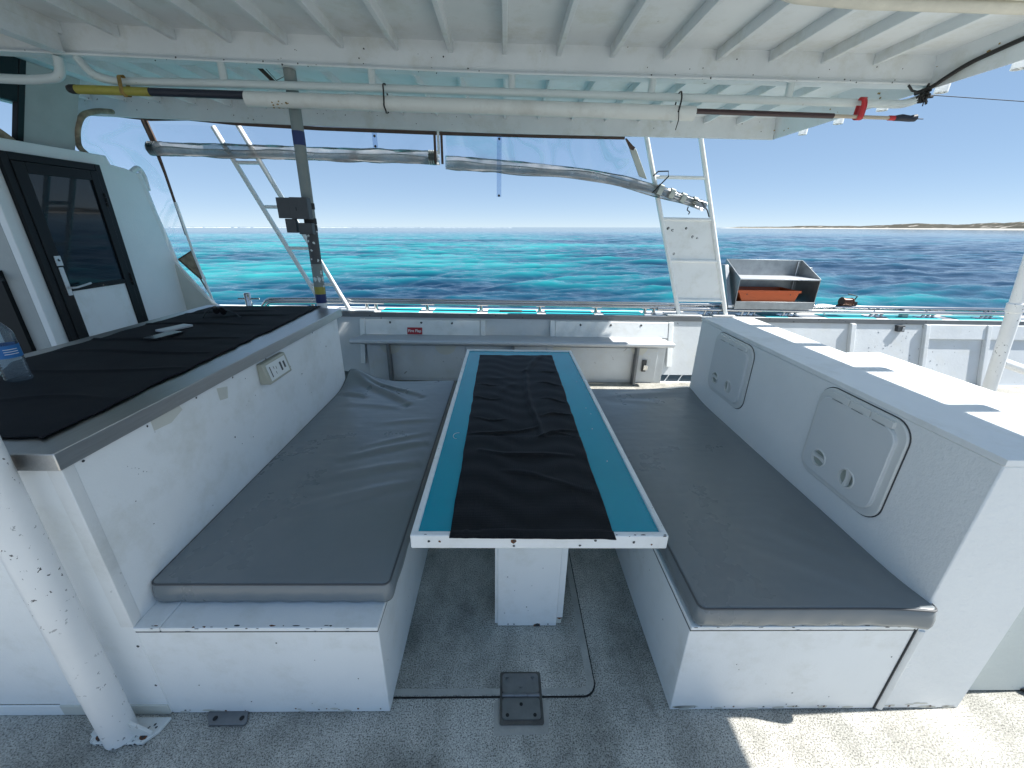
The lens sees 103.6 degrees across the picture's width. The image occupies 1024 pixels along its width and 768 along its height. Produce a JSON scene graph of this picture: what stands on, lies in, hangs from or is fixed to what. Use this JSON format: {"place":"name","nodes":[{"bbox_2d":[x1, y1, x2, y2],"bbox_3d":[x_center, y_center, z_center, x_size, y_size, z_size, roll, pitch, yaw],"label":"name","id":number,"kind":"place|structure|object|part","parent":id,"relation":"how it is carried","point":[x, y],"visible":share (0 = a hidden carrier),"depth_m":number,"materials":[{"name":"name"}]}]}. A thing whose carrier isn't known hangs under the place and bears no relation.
{"place":"outdoors","nodes":[
{"label":"outdoors","id":0,"kind":"place"},
{"bbox_2d":[0,380,1023,767],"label":"deck","id":1,"kind":"structure","parent":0,"point":[622,716],"depth_m":1.36,"materials":[{"name":"grey paint"}]},
{"bbox_2d":[0,436,171,749],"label":"support post","id":2,"kind":"object","parent":1,"relation":"on","point":[34,567],"visible":1,"depth_m":1.11,"materials":[{"name":"white metal"}]},
{"bbox_2d":[0,56,186,360],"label":"cabin","id":3,"kind":"object","parent":1,"relation":"on","point":[86,249],"visible":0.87,"depth_m":3.06,"materials":[{"name":"white paint"}]},
{"bbox_2d":[0,56,18,101],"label":"window","id":4,"kind":"structure","parent":3,"relation":"in","point":[8,64],"depth_m":2.63,"materials":[{"name":"glass"}]},
{"bbox_2d":[12,58,25,141],"bbox_3d":[-3.361,-1.914,2.747,0.257,0.490,0.045,1,22,-1],"label":"window frame","id":5,"kind":"structure","parent":3,"relation":"in","point":[18,108],"depth_m":2.75,"materials":[{"name":"black metal"}]},
{"bbox_2d":[0,150,148,341],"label":"door","id":6,"kind":"structure","parent":3,"relation":"in","point":[65,210],"depth_m":3.13,"materials":[{"name":"black glass"}]},
{"bbox_2d":[141,120,214,301],"bbox_3d":[-3.568,-1.618,3.985,0.961,1.816,0.057,1,22,-1],"label":"side curtain","id":7,"kind":"object","parent":3,"relation":"attached to","point":[189,261],"visible":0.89,"depth_m":4.07,"materials":[{"name":"plastic"}]},
{"bbox_2d":[0,0,1023,139],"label":"boat roof","id":8,"kind":"object","parent":3,"relation":"on","point":[754,47],"visible":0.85,"depth_m":2.26,"materials":[{"name":"paint"}]},
{"bbox_2d":[0,55,65,84],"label":"grab rail","id":9,"kind":"object","parent":8,"relation":"attached to","point":[57,74],"visible":1,"depth_m":2.27,"materials":[{"name":"metal"}]},
{"bbox_2d":[258,68,283,80],"bbox_3d":[-1.440,-1.911,2.478,0.349,0.134,0.095,16,26,35],"label":"strap","id":10,"kind":"object","parent":8,"relation":"hanging from","point":[266,74],"visible":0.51,"depth_m":2.53,"materials":[{"name":"brown fabric"}]},
{"bbox_2d":[120,117,624,139],"bbox_3d":[-1.449,-2.385,3.700,5.010,0.151,0.016,1,22,-1],"label":"curtain binding","id":11,"kind":"object","parent":8,"relation":"attached to","point":[426,132],"visible":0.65,"depth_m":3.72,"materials":[{"name":"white fabric"}]},
{"bbox_2d":[145,141,439,164],"bbox_3d":[-2.027,-2.230,3.755,2.682,0.285,0.130,1,22,-1],"label":"rolled curtain","id":12,"kind":"object","parent":11,"relation":"hanging from","point":[274,152],"visible":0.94,"depth_m":3.77,"materials":[{"name":"clear plastic"}]},
{"bbox_2d":[446,138,709,216],"bbox_3d":[0.670,-1.992,3.891,2.608,0.665,0.134,1,22,-1],"label":"rolled curtain","id":13,"kind":"object","parent":11,"relation":"hanging from","point":[540,170],"visible":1,"depth_m":3.88,"materials":[{"name":"clear plastic"}]},
{"bbox_2d":[433,131,436,163],"bbox_3d":[-0.711,-2.182,3.726,0.022,0.265,0.009,1,21,-1],"label":"hanging strap","id":14,"kind":"object","parent":8,"relation":"hanging from","point":[435,153],"visible":1,"depth_m":3.72,"materials":[{"name":"brown fabric"}]},
{"bbox_2d":[437,131,439,153],"bbox_3d":[-0.678,-2.219,3.712,0.022,0.185,0.009,1,22,-1],"label":"hanging strap","id":15,"kind":"object","parent":8,"relation":"hanging from","point":[438,145],"visible":1,"depth_m":3.71,"materials":[{"name":"white fabric"}]},
{"bbox_2d":[440,131,443,163],"bbox_3d":[-0.648,-2.182,3.727,0.022,0.265,0.009,1,21,-1],"label":"hanging strap","id":16,"kind":"object","parent":8,"relation":"hanging from","point":[441,144],"visible":1,"depth_m":3.72,"materials":[{"name":"brown fabric"}]},
{"bbox_2d":[73,55,925,108],"bbox_3d":[0.006,-1.739,2.328,4.909,0.155,0.043,1,22,-1],"label":"grab rail","id":17,"kind":"object","parent":8,"relation":"attached to","point":[511,90],"visible":0.94,"depth_m":2.33,"materials":[{"name":"metal"}]},
{"bbox_2d":[382,83,388,113],"bbox_3d":[-0.727,-1.642,2.319,0.012,0.146,0.092,1,21,-1],"label":"cable tie","id":18,"kind":"object","parent":17,"relation":"attached to","point":[383,84],"visible":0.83,"depth_m":2.29,"materials":[{"name":"black plastic"}]},
{"bbox_2d":[242,91,696,121],"bbox_3d":[-0.225,-1.607,2.335,2.584,0.094,0.077,1,22,-1],"label":"storage tube","id":19,"kind":"object","parent":17,"relation":"attached to","point":[358,102],"visible":1,"depth_m":2.31,"materials":[{"name":"plastic"}]},
{"bbox_2d":[65,84,922,121],"bbox_3d":[-0.032,-1.622,2.333,4.950,0.080,0.046,1,22,-1],"label":"gaff pole","id":20,"kind":"object","parent":19,"relation":"in","point":[142,91],"visible":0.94,"depth_m":2.29,"materials":[{"name":"black metal"}]},
{"bbox_2d":[116,75,131,96],"bbox_3d":[-2.191,-1.683,2.278,0.026,0.105,0.058,1,22,-1],"label":"rope lashing","id":21,"kind":"object","parent":20,"relation":"attached to","point":[120,85],"visible":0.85,"depth_m":2.26,"materials":[{"name":"brown fabric"}]},
{"bbox_2d":[675,91,682,129],"bbox_3d":[0.965,-1.597,2.364,0.027,0.204,0.095,1,22,-1],"label":"cable tie","id":22,"kind":"object","parent":17,"relation":"hanging from","point":[679,106],"visible":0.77,"depth_m":2.33,"materials":[{"name":"black plastic"}]},
{"bbox_2d":[852,97,867,119],"bbox_3d":[2.052,-1.622,2.375,0.038,0.117,0.046,1,22,-1],"label":"red pole holder","id":23,"kind":"object","parent":17,"relation":"attached to","point":[859,111],"visible":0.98,"depth_m":2.36,"materials":[{"name":"red plastic"}]},
{"bbox_2d":[931,95,1023,101],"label":"wire","id":24,"kind":"object","parent":17,"relation":"attached to","point":[976,98],"visible":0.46,"depth_m":2.41,"materials":[{"name":"black metal"}]},
{"bbox_2d":[798,129,807,135],"bbox_3d":[2.523,-2.362,3.512,0.171,0.330,0.065,1,21,-1],"label":"rod holder","id":25,"kind":"object","parent":8,"relation":"attached to","point":[802,132],"visible":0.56,"depth_m":3.55,"materials":[{"name":"white paint"}]},
{"bbox_2d":[833,118,843,124],"bbox_3d":[2.530,-2.212,3.131,0.171,0.330,0.065,1,21,-1],"label":"rod holder","id":26,"kind":"object","parent":8,"relation":"attached to","point":[839,121],"visible":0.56,"depth_m":3.17,"materials":[{"name":"white paint"}]},
{"bbox_2d":[876,108,887,111],"bbox_3d":[2.536,-2.065,2.759,0.171,0.330,0.065,1,21,-1],"label":"rod holder","id":27,"kind":"object","parent":8,"relation":"attached to","point":[881,109],"visible":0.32,"depth_m":2.81,"materials":[{"name":"white paint"}]},
{"bbox_2d":[781,0,1023,14],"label":"rolled blind","id":28,"kind":"object","parent":8,"relation":"attached to","point":[1008,7],"visible":1,"depth_m":1.49,"materials":[{"name":"beige fabric"}]},
{"bbox_2d":[933,83,950,94],"bbox_3d":[2.543,-1.915,2.377,0.171,0.330,0.065,1,21,-1],"label":"rod holder","id":29,"kind":"object","parent":8,"relation":"attached to","point":[943,89],"visible":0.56,"depth_m":2.41,"materials":[{"name":"white paint"}]},
{"bbox_2d":[907,36,1023,105],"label":"cable","id":30,"kind":"object","parent":8,"relation":"attached to","point":[924,95],"visible":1,"depth_m":2.23,"materials":[{"name":"black rubber"}]},
{"bbox_2d":[1009,60,1023,70],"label":"rod holder","id":31,"kind":"object","parent":8,"relation":"attached to","point":[1017,66],"visible":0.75,"depth_m":2.06,"materials":[{"name":"white paint"}]},
{"bbox_2d":[0,305,344,714],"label":"counter","id":32,"kind":"object","parent":1,"relation":"on","point":[132,497],"visible":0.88,"depth_m":1.33,"materials":[{"name":"white paint"}]},
{"bbox_2d":[0,306,319,437],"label":"counter cloth","id":33,"kind":"object","parent":32,"relation":"on","point":[64,387],"visible":0.92,"depth_m":1.59,"materials":[{"name":"black fabric"}]},
{"bbox_2d":[0,322,33,381],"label":"water bottle","id":34,"kind":"object","parent":33,"relation":"on","point":[8,350],"visible":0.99,"depth_m":1.41,"materials":[{"name":"clear plastic"}]},
{"bbox_2d":[143,331,182,340],"bbox_3d":[-1.715,-0.240,1.987,0.074,0.011,0.150,3,21,8],"label":"phone","id":35,"kind":"object","parent":33,"relation":"on","point":[162,335],"visible":1,"depth_m":1.97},
{"bbox_2d":[155,324,192,332],"bbox_3d":[-1.778,-0.295,2.125,0.074,0.011,0.150,6,22,15],"label":"phone","id":36,"kind":"object","parent":33,"relation":"on","point":[174,328],"visible":0.97,"depth_m":2.11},
{"bbox_2d":[203,306,240,317],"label":"sunglasses","id":37,"kind":"object","parent":33,"relation":"on","point":[222,310],"visible":1,"depth_m":2.46,"materials":[{"name":"black plastic"}]},
{"bbox_2d":[257,352,291,384],"bbox_3d":[-1.152,-0.079,1.960,0.049,0.100,0.205,1,22,-1],"label":"power outlet","id":38,"kind":"object","parent":32,"relation":"attached to","point":[273,368],"visible":1,"depth_m":1.92,"materials":[{"name":"beige plastic"}]},
{"bbox_2d":[208,711,248,725],"bbox_3d":[-0.980,1.145,1.394,0.150,0.011,0.061,1,22,-1],"label":"floor plate","id":39,"kind":"object","parent":1,"relation":"on","point":[227,718],"visible":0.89,"depth_m":1.38,"materials":[{"name":"metal"}]},
{"bbox_2d":[133,540,427,711],"bbox_3d":[-0.814,0.611,2.194,0.752,0.423,1.866,1,21,-1],"label":"bench","id":40,"kind":"object","parent":1,"relation":"on","point":[308,656],"visible":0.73,"depth_m":1.32,"materials":[{"name":"white paint"}]},
{"bbox_2d":[152,369,455,601],"bbox_3d":[-0.799,0.311,2.166,0.786,0.176,1.869,1,22,-1],"label":"cushion","id":41,"kind":"object","parent":40,"relation":"on","point":[323,504],"visible":0.99,"depth_m":1.62,"materials":[{"name":"grey plastic"}]},
{"bbox_2d":[283,68,327,307],"bbox_3d":[-1.324,-0.690,2.766,0.107,2.411,0.072,1,22,-1],"label":"support post","id":42,"kind":"object","parent":1,"relation":"on","point":[298,135],"visible":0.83,"depth_m":2.51,"materials":[{"name":"grey metal"}]},
{"bbox_2d":[275,197,317,234],"bbox_3d":[-1.369,-1.074,2.580,0.200,0.215,0.141,1,21,-1],"label":"holder box","id":43,"kind":"object","parent":42,"relation":"attached to","point":[294,208],"visible":1,"depth_m":2.52,"materials":[{"name":"grey plastic"}]},
{"bbox_2d":[393,548,594,735],"bbox_3d":[-0.189,0.627,2.736,0.961,0.022,2.980,1,22,-1],"label":"deck hatch","id":44,"kind":"object","parent":1,"relation":"on","point":[460,643],"visible":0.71,"depth_m":1.62,"materials":[{"name":"grey speckled non-skid deck coating"},{"name":"black rubber seal"}]},
{"bbox_2d":[410,349,667,625],"bbox_3d":[0.069,0.421,2.393,0.837,0.679,2.088,1,22,-1],"label":"table","id":45,"kind":"object","parent":44,"relation":"on","point":[530,578],"visible":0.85,"depth_m":1.63,"materials":[{"name":"white paint"}]},
{"bbox_2d":[449,355,615,539],"bbox_3d":[0.047,0.131,2.204,0.559,0.023,1.985,1,21,-1],"label":"table runner","id":46,"kind":"object","parent":45,"relation":"on","point":[526,472],"visible":1,"depth_m":1.69,"materials":[{"name":"black fabric"}]},
{"bbox_2d":[349,334,674,384],"bbox_3d":[0.010,-0.262,4.377,3.370,0.480,0.279,1,22,-1],"label":"fishing bench","id":47,"kind":"object","parent":1,"relation":"on","point":[513,341],"visible":0.95,"depth_m":4.22,"materials":[{"name":"metal"}]},
{"bbox_2d":[367,344,665,382],"bbox_3d":[0.055,-0.228,4.360,3.190,0.430,0.080,1,22,-1],"label":"bulwark cabinet","id":48,"kind":"object","parent":1,"relation":"on","point":[445,362],"visible":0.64,"depth_m":4.35,"materials":[{"name":"paint"}]},
{"bbox_3d":[-1.407,-0.243,4.329,0.165,0.370,0.012,1,22,-1],"label":"door","id":49,"kind":"part","parent":48,"relation":"part of","materials":[{"name":"paint"}]},
{"bbox_3d":[-0.895,-0.238,4.340,0.770,0.370,0.012,1,22,-1],"label":"door","id":50,"kind":"part","parent":48,"relation":"part of","materials":[{"name":"paint"}]},
{"bbox_3d":[-0.070,-0.229,4.358,0.840,0.370,0.012,1,22,-1],"label":"door","id":51,"kind":"part","parent":48,"relation":"part of","materials":[{"name":"paint"}]},
{"bbox_3d":[0.835,-0.219,4.377,0.930,0.370,0.012,1,22,-1],"label":"door","id":52,"kind":"part","parent":48,"relation":"part of","materials":[{"name":"paint"}]},
{"bbox_3d":[1.459,-0.213,4.390,0.220,0.370,0.012,1,22,-1],"label":"door","id":53,"kind":"part","parent":48,"relation":"part of","materials":[{"name":"paint"}]},
{"bbox_2d":[175,262,1023,385],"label":"bulwark","id":54,"kind":"object","parent":1,"relation":"attached to","point":[959,347],"visible":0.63,"depth_m":4.47,"materials":[{"name":"paint"}]},
{"bbox_2d":[238,292,259,305],"bbox_3d":[-2.772,-0.843,4.268,0.220,0.243,0.063,1,22,-1],"label":"bollard","id":55,"kind":"object","parent":54,"relation":"on","point":[247,298],"visible":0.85,"depth_m":4.24,"materials":[{"name":"metal"}]},
{"bbox_2d":[211,125,350,309],"bbox_3d":[-2.267,-1.611,4.049,1.076,1.769,0.044,1,21,-1],"label":"ladder","id":56,"kind":"object","parent":54,"relation":"on","point":[262,206],"visible":0.69,"depth_m":3.98,"materials":[{"name":"white metal"}]},
{"bbox_2d":[407,327,421,333],"bbox_3d":[-1.053,-0.575,4.366,0.160,0.070,0.023,1,21,-1],"label":"sign","id":57,"kind":"object","parent":54,"relation":"attached to","point":[414,330],"visible":1,"depth_m":4.36,"materials":[{"name":"red plastic"}]},
{"bbox_2d":[261,297,661,313],"bbox_3d":[-0.552,-0.871,4.470,4.432,0.137,0.090,1,22,-1],"label":"side rail","id":58,"kind":"object","parent":54,"relation":"on","point":[539,304],"visible":0.94,"depth_m":4.44,"materials":[{"name":"metal"}]},
{"bbox_2d":[644,137,727,314],"bbox_3d":[1.812,-1.603,4.133,1.188,1.797,0.044,1,21,-1],"label":"ladder","id":59,"kind":"object","parent":54,"relation":"attached to","point":[691,247],"visible":0.91,"depth_m":4.22,"materials":[{"name":"white metal"}]},
{"bbox_2d":[657,302,1023,318],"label":"side rail","id":60,"kind":"object","parent":54,"relation":"on","point":[981,312],"visible":0.9,"depth_m":4.53,"materials":[{"name":"metal"}]},
{"bbox_2d":[721,259,820,309],"bbox_3d":[2.877,-1.122,4.528,1.010,0.500,0.387,1,22,-1],"label":"bait station","id":61,"kind":"object","parent":60,"relation":"on","point":[802,276],"visible":0.85,"depth_m":4.56,"materials":[{"name":"metal"}]},
{"bbox_2d":[736,286,801,301],"bbox_3d":[2.800,-0.999,4.563,0.700,0.165,0.333,1,22,-1],"label":"tub","id":62,"kind":"object","parent":61,"relation":"in","point":[766,294],"visible":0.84,"depth_m":4.42,"materials":[{"name":"orange plastic"}]},
{"bbox_2d":[837,294,857,306],"bbox_3d":[3.790,-0.945,4.533,0.230,0.152,0.098,1,21,-1],"label":"fishing reel","id":63,"kind":"object","parent":60,"relation":"attached to","point":[843,301],"visible":1,"depth_m":4.51,"materials":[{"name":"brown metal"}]},
{"bbox_2d":[344,371,1007,385],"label":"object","id":64,"kind":"object","parent":1,"relation":"attached to","point":[683,378],"depth_m":4.62,"materials":[{"name":"paint"}]},
{"bbox_2d":[615,548,917,709],"bbox_3d":[0.921,0.640,2.209,0.740,0.426,1.816,1,21,-1],"label":"bench","id":65,"kind":"object","parent":1,"relation":"on","point":[697,666],"visible":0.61,"depth_m":1.38,"materials":[{"name":"white paint"}]},
{"bbox_2d":[591,386,937,629],"bbox_3d":[0.937,0.396,2.096,0.753,0.109,1.845,1,22,-1],"label":"cushion","id":66,"kind":"object","parent":65,"relation":"on","point":[755,538],"visible":0.92,"depth_m":1.54,"materials":[{"name":"grey plastic"}]},
{"bbox_2d":[690,317,1023,709],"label":"locker","id":67,"kind":"object","parent":1,"relation":"on","point":[915,485],"visible":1,"depth_m":1.40,"materials":[{"name":"white paint"}]},
{"bbox_2d":[848,352,1023,689],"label":"locker","id":68,"kind":"object","parent":1,"relation":"on","point":[1003,668],"visible":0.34,"depth_m":1.51,"materials":[{"name":"paint"}]},
{"bbox_2d":[982,254,1023,391],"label":"deck pole","id":69,"kind":"object","parent":1,"relation":"on","point":[1000,361],"visible":0.88,"depth_m":3.24,"materials":[{"name":"white metal"}]},
{"bbox_2d":[0,64,1023,227],"label":"sky","id":70,"kind":"structure","parent":0,"point":[962,163],"materials":[{"name":"blue"}]},
{"bbox_2d":[164,227,1023,312],"bbox_3d":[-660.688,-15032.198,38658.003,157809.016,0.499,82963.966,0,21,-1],"label":"sea","id":71,"kind":"structure","parent":0,"point":[925,267],"depth_m":30.65,"materials":[{"name":"liquid"}]},
{"bbox_2d":[164,227,346,227],"bbox_3d":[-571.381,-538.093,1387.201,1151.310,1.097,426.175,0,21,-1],"label":"surf","id":72,"kind":"structure","parent":71,"relation":"on","point":[237,227],"depth_m":1326.51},
{"bbox_2d":[731,222,1023,229],"bbox_3d":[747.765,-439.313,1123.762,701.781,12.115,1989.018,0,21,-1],"label":"hills","id":73,"kind":"structure","parent":0,"point":[1001,226],"depth_m":771.96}
]}

